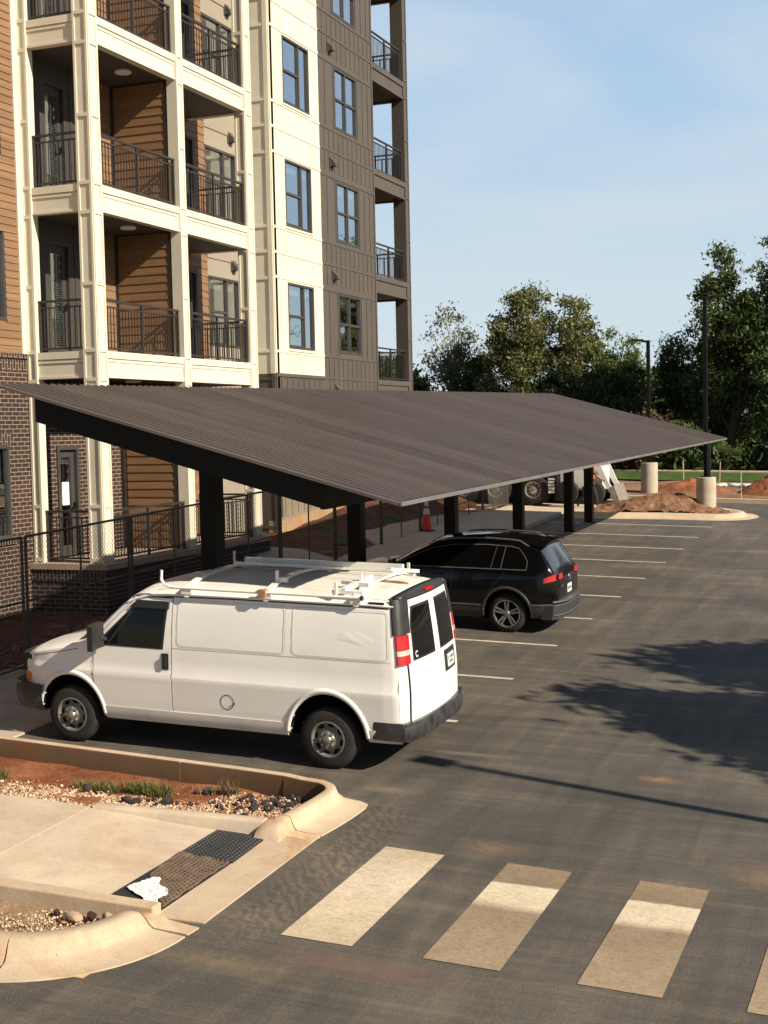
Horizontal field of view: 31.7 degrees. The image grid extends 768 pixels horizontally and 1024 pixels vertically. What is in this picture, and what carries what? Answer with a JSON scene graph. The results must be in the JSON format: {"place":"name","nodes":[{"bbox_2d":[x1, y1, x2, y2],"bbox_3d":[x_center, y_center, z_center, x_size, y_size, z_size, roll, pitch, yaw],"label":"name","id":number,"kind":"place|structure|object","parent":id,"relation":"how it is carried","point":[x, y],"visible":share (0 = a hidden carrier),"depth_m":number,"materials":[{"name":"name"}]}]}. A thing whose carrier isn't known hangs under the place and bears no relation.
{"place":"outdoors","nodes":[
{"label":"outdoors","id":0,"kind":"place"},
{"bbox_2d":[0,906,100,955],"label":"sandy gravel","id":1,"kind":"structure","parent":0,"point":[32,923],"depth_m":11.06,"materials":[{"name":"gravel"}]},
{"bbox_2d":[0,900,101,931],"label":"planter soil","id":2,"kind":"structure","parent":0,"point":[28,909],"depth_m":11.21,"materials":[{"name":"gravel"}]},
{"bbox_2d":[54,909,60,916],"bbox_3d":[-2.709,3.325,11.218,0.057,0.070,0.078,-41,-1,-12],"label":"soil clod","id":3,"kind":"object","parent":2,"relation":"on","point":[57,912],"visible":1,"depth_m":11.19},
{"bbox_2d":[65,911,82,922],"bbox_3d":[-2.543,3.319,11.090,0.160,0.074,0.111,12,8,20],"label":"concrete lump","id":4,"kind":"object","parent":2,"relation":"on","point":[74,916],"visible":1,"depth_m":11.06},
{"bbox_2d":[87,911,96,920],"bbox_3d":[-2.401,3.327,11.130,0.084,0.068,0.094,41,13,29],"label":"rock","id":5,"kind":"object","parent":2,"relation":"on","point":[91,915],"visible":1,"depth_m":11.10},
{"bbox_2d":[102,912,111,918],"bbox_3d":[-2.259,3.317,11.094,0.100,0.086,0.103,10,17,-19],"label":"concrete lump","id":6,"kind":"object","parent":2,"relation":"on","point":[106,914],"visible":0.47,"depth_m":11.07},
{"bbox_2d":[0,794,253,911],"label":"sidewalk ramp","id":7,"kind":"structure","parent":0,"point":[68,845],"depth_m":12.71,"materials":[{"name":"concrete"}]},
{"bbox_2d":[111,857,230,909],"bbox_3d":[-1.883,3.248,11.947,0.600,0.072,1.200,0,4,21],"label":"tactile mat","id":8,"kind":"object","parent":7,"relation":"on","point":[124,891],"visible":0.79,"depth_m":11.70,"materials":[{"name":"black rubber"}]},
{"bbox_2d":[126,876,167,901],"bbox_3d":[-1.977,3.254,11.628,0.329,0.048,0.597,-3,4,-33],"label":"crumpled wrapper","id":9,"kind":"object","parent":8,"relation":"on","point":[151,889],"visible":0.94,"depth_m":11.65,"materials":[{"name":"paper"}]},
{"bbox_2d":[149,851,229,906],"bbox_3d":[-1.866,3.232,11.950,0.550,0.080,1.180,0,4,21],"label":"protective film","id":10,"kind":"object","parent":8,"relation":"on","point":[181,872],"visible":1,"depth_m":12.10,"materials":[{"name":"plastic"}]},
{"bbox_2d":[181,830,262,862],"bbox_3d":[-1.517,3.158,12.809,0.570,0.062,0.720,0,4,21],"label":"tactile mat","id":11,"kind":"object","parent":7,"relation":"on","point":[230,846],"visible":1,"depth_m":12.79,"materials":[{"name":"black rubber"}]},
{"bbox_2d":[0,757,302,818],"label":"island soil","id":12,"kind":"structure","parent":0,"point":[26,771],"depth_m":15.22,"materials":[{"name":"red soil"}]},
{"bbox_2d":[0,761,9,780],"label":"weed tuft","id":13,"kind":"object","parent":12,"relation":"on","point":[3,774],"visible":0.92,"depth_m":15.15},
{"bbox_2d":[84,784,91,792],"bbox_3d":[-3.208,2.999,14.662,0.100,0.108,0.055,35,-45,-25],"label":"dark rock","id":14,"kind":"object","parent":12,"relation":"on","point":[89,786],"visible":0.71,"depth_m":14.65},
{"bbox_2d":[71,777,121,792],"bbox_3d":[-3.133,2.990,14.839,0.704,0.130,0.406,0,4,21],"label":"weed tuft","id":15,"kind":"object","parent":12,"relation":"on","point":[109,786],"visible":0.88,"depth_m":14.83,"materials":[{"name":"plant"}]},
{"bbox_2d":[129,797,140,804],"bbox_3d":[-2.536,2.958,13.818,0.128,0.110,0.053,15,29,-40],"label":"dark rock","id":16,"kind":"object","parent":12,"relation":"on","point":[135,800],"visible":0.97,"depth_m":13.79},
{"bbox_2d":[119,777,180,797],"bbox_3d":[-2.552,2.989,14.685,0.793,0.170,0.494,0,4,21],"label":"weed tuft","id":17,"kind":"object","parent":12,"relation":"on","point":[137,788],"visible":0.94,"depth_m":14.63,"materials":[{"name":"plant"}]},
{"bbox_2d":[0,779,300,818],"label":"gravel","id":18,"kind":"structure","parent":12,"relation":"on","point":[42,790],"depth_m":14.17,"materials":[{"name":"gravel"}]},
{"bbox_2d":[121,796,130,802],"bbox_3d":[-2.648,2.953,13.895,0.126,0.088,0.069,-5,31,36],"label":"dark rock","id":19,"kind":"object","parent":18,"relation":"on","point":[126,799],"visible":1,"depth_m":13.86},
{"bbox_2d":[163,797,170,805],"bbox_3d":[-2.248,2.988,13.959,0.099,0.081,0.074,-45,38,-10],"label":"dark rock","id":20,"kind":"object","parent":12,"relation":"on","point":[166,800],"visible":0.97,"depth_m":13.93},
{"bbox_2d":[92,803,267,834],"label":"flare kerb","id":21,"kind":"structure","parent":12,"relation":"on","point":[244,824],"depth_m":13.34,"materials":[{"name":"concrete"}]},
{"bbox_2d":[183,783,215,794],"bbox_3d":[-2.009,3.029,14.769,0.456,0.090,0.258,0,4,21],"label":"weed tuft","id":22,"kind":"object","parent":12,"relation":"on","point":[200,790],"visible":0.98,"depth_m":14.78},
{"bbox_2d":[204,787,210,795],"bbox_3d":[-1.918,3.045,14.725,0.051,0.093,0.101,-27,-51,34],"label":"dark rock","id":23,"kind":"object","parent":12,"relation":"on","point":[206,789],"visible":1,"depth_m":14.70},
{"bbox_2d":[208,777,243,794],"bbox_3d":[-1.690,2.992,14.712,0.520,0.170,0.356,0,4,21],"label":"weed tuft","id":24,"kind":"object","parent":12,"relation":"on","point":[221,791],"visible":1,"depth_m":14.73,"materials":[{"name":"plant"}]},
{"bbox_2d":[276,801,281,807],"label":"dark rock","id":25,"kind":"object","parent":12,"relation":"on","point":[278,804],"visible":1,"depth_m":14.22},
{"bbox_2d":[285,802,293,807],"bbox_3d":[-0.990,3.092,14.222,0.108,0.093,0.056,-10,9,-25],"label":"dark rock","id":26,"kind":"object","parent":12,"relation":"on","point":[289,804],"visible":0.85,"depth_m":14.20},
{"bbox_2d":[0,552,345,665],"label":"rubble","id":27,"kind":"object","parent":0,"point":[15,648],"visible":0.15,"depth_m":24.21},
{"bbox_2d":[0,496,511,671],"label":"planting soil","id":28,"kind":"structure","parent":0,"point":[8,632],"depth_m":35.07,"materials":[{"name":"soil"}]},
{"bbox_2d":[0,510,560,736],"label":"walkway","id":29,"kind":"structure","parent":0,"point":[17,718],"depth_m":33.67,"materials":[{"name":"concrete"}]},
{"bbox_2d":[0,485,511,675],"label":"metal railing","id":30,"kind":"object","parent":29,"relation":"on","point":[130,574],"visible":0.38,"depth_m":24.15,"materials":[{"name":"metal"}]},
{"bbox_2d":[418,501,434,530],"bbox_3d":[1.187,0.055,37.764,0.380,0.950,0.380,0,4,21],"label":"traffic cone","id":31,"kind":"object","parent":29,"relation":"on","point":[426,524],"visible":0.8,"depth_m":37.69,"materials":[{"name":"orange plastic"}]},
{"bbox_2d":[306,514,408,544],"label":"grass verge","id":32,"kind":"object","parent":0,"point":[345,534],"depth_m":38.56,"materials":[{"name":"plant"}]},
{"bbox_2d":[253,511,475,567],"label":"branch path","id":33,"kind":"structure","parent":0,"point":[330,558],"depth_m":36.98,"materials":[{"name":"soil"}]},
{"bbox_2d":[0,502,767,1023],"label":"asphalt road","id":34,"kind":"structure","parent":0,"point":[612,754],"depth_m":13.69,"materials":[{"name":"asphalt"}]},
{"bbox_2d":[0,931,13,965],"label":"kerb","id":35,"kind":"structure","parent":34,"relation":"on","point":[5,936],"depth_m":10.40,"materials":[{"name":"concrete"}]},
{"bbox_2d":[0,910,184,982],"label":"kerb","id":36,"kind":"structure","parent":34,"relation":"on","point":[122,938],"depth_m":10.43,"materials":[{"name":"concrete"}]},
{"bbox_2d":[0,735,184,781],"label":"kerb","id":37,"kind":"structure","parent":34,"relation":"on","point":[137,764],"depth_m":15.71,"materials":[{"name":"concrete"}]},
{"bbox_2d":[132,910,198,935],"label":"kerb","id":38,"kind":"structure","parent":34,"relation":"on","point":[159,922],"depth_m":10.96,"materials":[{"name":"concrete"}]},
{"bbox_2d":[16,551,462,768],"bbox_3d":[-1.890,1.719,16.809,5.567,2.301,2.500,0,4,21],"label":"cargo van","id":39,"kind":"object","parent":34,"relation":"on","point":[334,668],"visible":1,"depth_m":15.75,"materials":[{"name":"white paint"}]},
{"bbox_2d":[159,831,319,923],"bbox_3d":[-1.227,3.289,12.209,0.470,0.196,2.440,0,4,21],"label":"gutter apron","id":40,"kind":"object","parent":34,"relation":"on","point":[213,896],"visible":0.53,"depth_m":11.93,"materials":[{"name":"concrete"}]},
{"bbox_2d":[181,759,324,801],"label":"kerb","id":41,"kind":"structure","parent":34,"relation":"on","point":[274,783],"depth_m":14.81,"materials":[{"name":"concrete"}]},
{"bbox_2d":[254,819,287,842],"bbox_3d":[-1.095,3.198,13.076,0.260,0.388,0.260,0,4,21],"label":"kerb nose","id":42,"kind":"object","parent":34,"relation":"on","point":[271,830],"visible":0.49,"depth_m":13.02,"materials":[{"name":"concrete"}]},
{"bbox_2d":[272,815,319,840],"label":"kerb","id":43,"kind":"structure","parent":34,"relation":"on","point":[293,832],"depth_m":13.16,"materials":[{"name":"concrete"}]},
{"bbox_2d":[282,781,367,836],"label":"kerb","id":44,"kind":"structure","parent":34,"relation":"on","point":[328,808],"depth_m":13.68,"materials":[{"name":"concrete"}]},
{"bbox_2d":[281,846,443,945],"bbox_3d":[-0.127,3.281,11.700,0.650,0.085,2.200,0,4,21],"label":"crosswalk stripe","id":45,"kind":"object","parent":34,"relation":"on","point":[352,909],"visible":1,"depth_m":11.56,"materials":[{"name":"paint"}]},
{"bbox_2d":[0,383,726,570],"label":"carport","id":46,"kind":"object","parent":34,"relation":"on","point":[353,451],"visible":0.9,"depth_m":19.41,"materials":[{"name":"grey metal"}]},
{"bbox_2d":[338,529,579,631],"bbox_3d":[1.197,1.196,24.712,4.640,1.693,2.140,0,4,21],"label":"black suv","id":47,"kind":"object","parent":34,"relation":"on","point":[508,580],"visible":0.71,"depth_m":23.59,"materials":[{"name":"paint"}]},
{"bbox_2d":[457,674,513,679],"bbox_3d":[-0.385,2.379,20.749,4.900,0.138,0.100,0,4,21],"label":"parking line","id":48,"kind":"object","parent":34,"relation":"on","point":[484,676],"visible":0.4,"depth_m":20.03,"materials":[{"name":"paint"}]},
{"bbox_2d":[422,863,571,970],"bbox_3d":[0.992,3.318,11.241,0.650,0.085,2.200,0,4,21],"label":"crosswalk stripe","id":49,"kind":"object","parent":34,"relation":"on","point":[492,925],"visible":1,"depth_m":11.09,"materials":[{"name":"paint"}]},
{"bbox_2d":[455,638,556,645],"bbox_3d":[0.565,2.129,23.163,4.900,0.138,0.100,0,4,21],"label":"parking line","id":50,"kind":"object","parent":34,"relation":"on","point":[505,642],"visible":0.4,"depth_m":22.57,"materials":[{"name":"paint"}]},
{"bbox_2d":[580,594,620,596],"bbox_3d":[2.465,1.628,27.990,4.900,0.138,0.100,0,4,21],"label":"parking line","id":51,"kind":"object","parent":34,"relation":"on","point":[601,595],"visible":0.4,"depth_m":27.28,"materials":[{"name":"paint"}]},
{"bbox_2d":[577,575,644,578],"bbox_3d":[3.414,1.377,30.403,4.900,0.138,0.100,0,4,21],"label":"parking line","id":52,"kind":"object","parent":34,"relation":"on","point":[608,576],"visible":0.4,"depth_m":29.83,"materials":[{"name":"paint"}]},
{"bbox_2d":[537,531,697,537],"bbox_3d":[6.264,0.619,37.643,4.900,0.138,0.100,0,4,21],"label":"parking line","id":53,"kind":"object","parent":34,"relation":"on","point":[621,534],"visible":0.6,"depth_m":37.56,"materials":[{"name":"paint"}]},
{"bbox_2d":[563,544,671,548],"bbox_3d":[5.314,0.872,35.230,4.900,0.138,0.100,0,4,21],"label":"parking line","id":54,"kind":"object","parent":34,"relation":"on","point":[619,546],"visible":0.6,"depth_m":34.98,"materials":[{"name":"paint"}]},
{"bbox_2d":[572,558,665,562],"bbox_3d":[4.364,1.125,32.816,4.900,0.138,0.100,0,4,21],"label":"parking line","id":55,"kind":"object","parent":34,"relation":"on","point":[620,560],"visible":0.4,"depth_m":32.36,"materials":[{"name":"paint"}]},
{"bbox_2d":[574,522,699,526],"bbox_3d":[7.214,0.365,40.056,4.900,0.138,0.100,0,4,21],"label":"parking line","id":56,"kind":"object","parent":34,"relation":"on","point":[638,524],"visible":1,"depth_m":39.99,"materials":[{"name":"paint"}]},
{"bbox_2d":[577,881,708,997],"bbox_3d":[2.110,3.355,10.783,0.650,0.085,2.200,0,4,21],"label":"crosswalk stripe","id":57,"kind":"object","parent":34,"relation":"on","point":[641,948],"visible":1,"depth_m":10.62,"materials":[{"name":"paint"}]},
{"bbox_2d":[561,508,758,520],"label":"kerb","id":58,"kind":"structure","parent":34,"relation":"on","point":[733,514],"depth_m":41.70,"materials":[{"name":"concrete"}]},
{"bbox_2d":[594,492,728,513],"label":"soil mound","id":59,"kind":"object","parent":58,"relation":"on","point":[673,502],"visible":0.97,"depth_m":42.76,"materials":[{"name":"soil"}]},
{"bbox_2d":[696,294,727,513],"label":"lamp post","id":60,"kind":"object","parent":59,"relation":"on","point":[706,489],"visible":0.98,"depth_m":42.78,"materials":[{"name":"metal"}]},
{"bbox_2d":[747,947,767,1014],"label":"crosswalk stripe","id":61,"kind":"object","parent":34,"relation":"on","point":[758,1003],"visible":1,"depth_m":9.71,"materials":[{"name":"paint"}]},
{"bbox_2d":[52,479,740,625],"bbox_3d":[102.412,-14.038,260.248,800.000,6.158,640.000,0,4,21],"label":"ground","id":62,"kind":"structure","parent":0,"point":[561,514],"depth_m":56.31,"materials":[{"name":"soil"}]},
{"bbox_2d":[0,877,160,915],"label":"planter edge","id":63,"kind":"object","parent":62,"relation":"on","point":[84,902],"visible":0.46,"depth_m":11.36,"materials":[{"name":"concrete"}]},
{"bbox_2d":[0,0,412,619],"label":"apartment building","id":64,"kind":"structure","parent":62,"relation":"on","point":[192,192],"depth_m":30.91,"materials":[{"name":"paint"}]},
{"bbox_2d":[0,231,6,319],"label":"window","id":65,"kind":"structure","parent":64,"relation":"in","point":[3,306],"depth_m":27.22,"materials":[{"name":"glass"}]},
{"bbox_2d":[0,445,12,539],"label":"window","id":66,"kind":"structure","parent":64,"relation":"in","point":[6,529],"depth_m":27.37,"materials":[{"name":"glass"}]},
{"bbox_2d":[39,0,61,17],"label":"balcony door","id":67,"kind":"structure","parent":64,"relation":"in","point":[40,1],"depth_m":28.83,"materials":[{"name":"glass"}]},
{"bbox_2d":[41,78,67,186],"bbox_3d":[-7.303,-7.910,28.957,0.635,2.450,0.890,0,4,21],"label":"balcony door","id":68,"kind":"structure","parent":64,"relation":"in","point":[53,94],"depth_m":28.99,"materials":[{"name":"glass"}]},
{"bbox_2d":[47,240,73,351],"bbox_3d":[-7.231,-4.562,29.158,0.635,2.450,0.890,0,4,21],"label":"balcony door","id":69,"kind":"structure","parent":64,"relation":"in","point":[59,253],"depth_m":29.20,"materials":[{"name":"glass"}]},
{"bbox_2d":[56,446,81,556],"bbox_3d":[-7.111,-0.241,29.487,0.635,2.380,0.840,0,4,21],"label":"balcony door","id":70,"kind":"structure","parent":64,"relation":"in","point":[67,457],"depth_m":29.50,"materials":[{"name":"glass"}]},
{"bbox_2d":[180,0,190,59],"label":"balcony door","id":71,"kind":"structure","parent":64,"relation":"in","point":[185,5],"depth_m":34.11,"materials":[{"name":"glass"}]},
{"bbox_2d":[184,134,194,209],"bbox_3d":[-5.320,-8.255,33.995,0.635,2.450,1.240,0,4,21],"label":"balcony door","id":72,"kind":"structure","parent":64,"relation":"in","point":[189,141],"depth_m":34.31,"materials":[{"name":"glass"}]},
{"bbox_2d":[189,269,198,358],"bbox_3d":[-5.248,-4.907,34.196,0.635,2.450,1.240,0,4,21],"label":"balcony door","id":73,"kind":"structure","parent":64,"relation":"in","point":[193,274],"depth_m":34.52,"materials":[{"name":"plastic"}]},
{"bbox_2d":[200,11,231,80],"bbox_3d":[-4.808,-11.997,35.718,0.912,1.820,1.750,0,4,21],"label":"window","id":74,"kind":"structure","parent":64,"relation":"in","point":[206,20],"depth_m":35.67,"materials":[{"name":"glass"}]},
{"bbox_2d":[204,144,235,222],"bbox_3d":[-4.736,-8.649,35.919,0.912,1.820,1.750,0,4,21],"label":"window","id":75,"kind":"structure","parent":64,"relation":"in","point":[217,161],"depth_m":35.87,"materials":[{"name":"glass"}]},
{"bbox_2d":[207,275,239,348],"bbox_3d":[-4.664,-5.300,36.120,0.912,1.820,1.750,0,4,21],"label":"window","id":76,"kind":"structure","parent":64,"relation":"in","point":[223,293],"depth_m":36.03,"materials":[{"name":"glass"}]},
{"bbox_2d":[281,34,308,114],"bbox_3d":[-2.888,-12.180,37.922,0.912,1.820,1.730,0,4,21],"label":"window","id":77,"kind":"structure","parent":64,"relation":"in","point":[295,78],"depth_m":37.83,"materials":[{"name":"glass"}]},
{"bbox_2d":[284,158,311,232],"bbox_3d":[-2.816,-8.844,38.122,0.912,1.825,1.730,0,4,21],"label":"window","id":78,"kind":"structure","parent":64,"relation":"in","point":[298,199],"depth_m":38.06,"materials":[{"name":"glass"}]},
{"bbox_2d":[288,282,314,350],"bbox_3d":[-2.744,-5.491,38.323,0.912,1.815,1.730,0,4,21],"label":"window","id":79,"kind":"structure","parent":64,"relation":"in","point":[300,297],"depth_m":38.27,"materials":[{"name":"glass"}]},
{"bbox_2d":[332,0,354,28],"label":"window","id":80,"kind":"structure","parent":64,"relation":"in","point":[343,10],"depth_m":41.12,"materials":[{"name":"glass"}]},
{"bbox_2d":[333,67,356,139],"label":"window","id":81,"kind":"structure","parent":64,"relation":"in","point":[345,115],"depth_m":41.06,"materials":[{"name":"glass"}]},
{"bbox_2d":[336,181,358,247],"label":"window","id":82,"kind":"structure","parent":64,"relation":"in","point":[347,204],"depth_m":41.24,"materials":[{"name":"glass"}]},
{"bbox_2d":[339,294,361,355],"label":"window","id":83,"kind":"structure","parent":64,"relation":"in","point":[349,306],"depth_m":41.46,"materials":[{"name":"glass"}]},
{"bbox_2d":[381,361,429,390],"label":"shrubby tree","id":84,"kind":"object","parent":62,"relation":"on","point":[416,384],"visible":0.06,"depth_m":75.35,"materials":[{"name":"green plant"}]},
{"bbox_2d":[413,300,487,391],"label":"airy tree","id":85,"kind":"object","parent":62,"relation":"on","point":[449,364],"visible":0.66,"depth_m":74.98,"materials":[{"name":"green plant"}]},
{"bbox_2d":[446,352,504,391],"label":"dark bush tree","id":86,"kind":"object","parent":62,"relation":"on","point":[473,365],"visible":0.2,"depth_m":73.65,"materials":[{"name":"green plant"}]},
{"bbox_2d":[473,279,565,392],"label":"broad tree","id":87,"kind":"object","parent":62,"relation":"on","point":[519,360],"visible":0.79,"depth_m":71.03,"materials":[{"name":"green plant"}]},
{"bbox_2d":[527,362,590,400],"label":"tree","id":88,"kind":"object","parent":62,"relation":"on","point":[544,384],"visible":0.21,"depth_m":69.65,"materials":[{"name":"green plant"}]},
{"bbox_2d":[378,355,767,470],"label":"wood","id":89,"kind":"object","parent":62,"relation":"on","point":[752,456],"visible":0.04,"depth_m":60.62,"materials":[{"name":"green plant"}]},
{"bbox_2d":[540,292,616,396],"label":"olive tree","id":90,"kind":"object","parent":62,"relation":"on","point":[574,341],"visible":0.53,"depth_m":70.61,"materials":[{"name":"green plant"}]},
{"bbox_2d":[572,366,652,414],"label":"rounded tree","id":91,"kind":"object","parent":62,"relation":"on","point":[607,394],"visible":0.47,"depth_m":68.29,"materials":[{"name":"green plant"}]},
{"bbox_2d":[578,325,659,412],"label":"lime tree","id":92,"kind":"object","parent":62,"relation":"on","point":[631,362],"visible":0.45,"depth_m":70.77,"materials":[{"name":"green plant"}]},
{"bbox_2d":[610,407,680,469],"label":"copper bush","id":93,"kind":"object","parent":62,"relation":"on","point":[637,462],"visible":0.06,"depth_m":61.28,"materials":[{"name":"brown plant"}]},
{"bbox_2d":[640,331,699,423],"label":"slender tree","id":94,"kind":"object","parent":62,"relation":"on","point":[671,358],"visible":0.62,"depth_m":68.54,"materials":[{"name":"green plant"}]},
{"bbox_2d":[610,495,767,503],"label":"kerb","id":95,"kind":"structure","parent":62,"relation":"on","point":[740,500],"depth_m":46.21,"materials":[{"name":"concrete"}]},
{"bbox_2d":[668,356,764,447],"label":"leafy tree","id":96,"kind":"object","parent":62,"relation":"on","point":[716,429],"visible":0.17,"depth_m":65.86,"materials":[{"name":"green plant"}]},
{"bbox_2d":[672,239,767,448],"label":"wide tree","id":97,"kind":"object","parent":62,"relation":"on","point":[735,323],"visible":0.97,"depth_m":63.49,"materials":[{"name":"green plant"}]},
{"bbox_2d":[736,236,767,359],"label":"tall tree","id":98,"kind":"object","parent":62,"relation":"on","point":[763,285],"visible":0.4,"depth_m":63.46,"materials":[{"name":"green plant"}]},
{"bbox_2d":[743,350,767,443],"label":"understory tree","id":99,"kind":"object","parent":62,"relation":"on","point":[760,405],"visible":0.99,"depth_m":61.23,"materials":[{"name":"green plant"}]},
{"bbox_2d":[466,499,612,513],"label":"concrete apron","id":100,"kind":"object","parent":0,"point":[557,505],"visible":0.06,"depth_m":45.60,"materials":[{"name":"concrete"}]},
{"bbox_2d":[459,474,560,505],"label":"dump truck","id":101,"kind":"object","parent":100,"relation":"on","point":[539,491],"visible":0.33,"depth_m":45.94,"materials":[{"name":"black metal"}]},
{"bbox_2d":[558,464,628,503],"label":"skid steer loader","id":102,"kind":"object","parent":100,"relation":"on","point":[608,488],"visible":0.45,"depth_m":46.44,"materials":[{"name":"metal"}]},
{"bbox_2d":[371,0,767,418],"label":"sky","id":103,"kind":"structure","parent":0,"point":[595,149],"materials":[{"name":"blue"}]},
{"bbox_2d":[609,470,767,481],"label":"grass","id":104,"kind":"structure","parent":0,"point":[724,476],"depth_m":57.67,"materials":[{"name":"plant"}]},
{"bbox_2d":[611,480,767,498],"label":"clay","id":105,"kind":"structure","parent":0,"point":[632,487],"depth_m":50.17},
{"bbox_2d":[631,339,657,493],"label":"lamp post","id":106,"kind":"object","parent":105,"relation":"on","point":[649,476],"visible":0.96,"depth_m":49.84,"materials":[{"name":"concrete"}]},
{"bbox_2d":[658,477,731,491],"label":"dirt heap","id":107,"kind":"object","parent":105,"relation":"on","point":[687,484],"visible":0.74,"depth_m":50.40,"materials":[{"name":"red soil"}]},
{"bbox_2d":[716,483,726,486],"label":"white bag","id":108,"kind":"object","parent":105,"relation":"on","point":[722,484],"visible":0.56,"depth_m":52.06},
{"bbox_2d":[727,483,740,486],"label":"white bag","id":109,"kind":"object","parent":105,"relation":"on","point":[734,484],"visible":0.95,"depth_m":52.07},
{"bbox_2d":[737,475,767,495],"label":"dirt heap","id":110,"kind":"object","parent":105,"relation":"on","point":[758,487],"visible":0.99,"depth_m":48.88,"materials":[{"name":"red soil"}]},
{"bbox_2d":[613,469,767,472],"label":"path","id":111,"kind":"structure","parent":0,"point":[729,471],"depth_m":59.84,"materials":[{"name":"concrete"}]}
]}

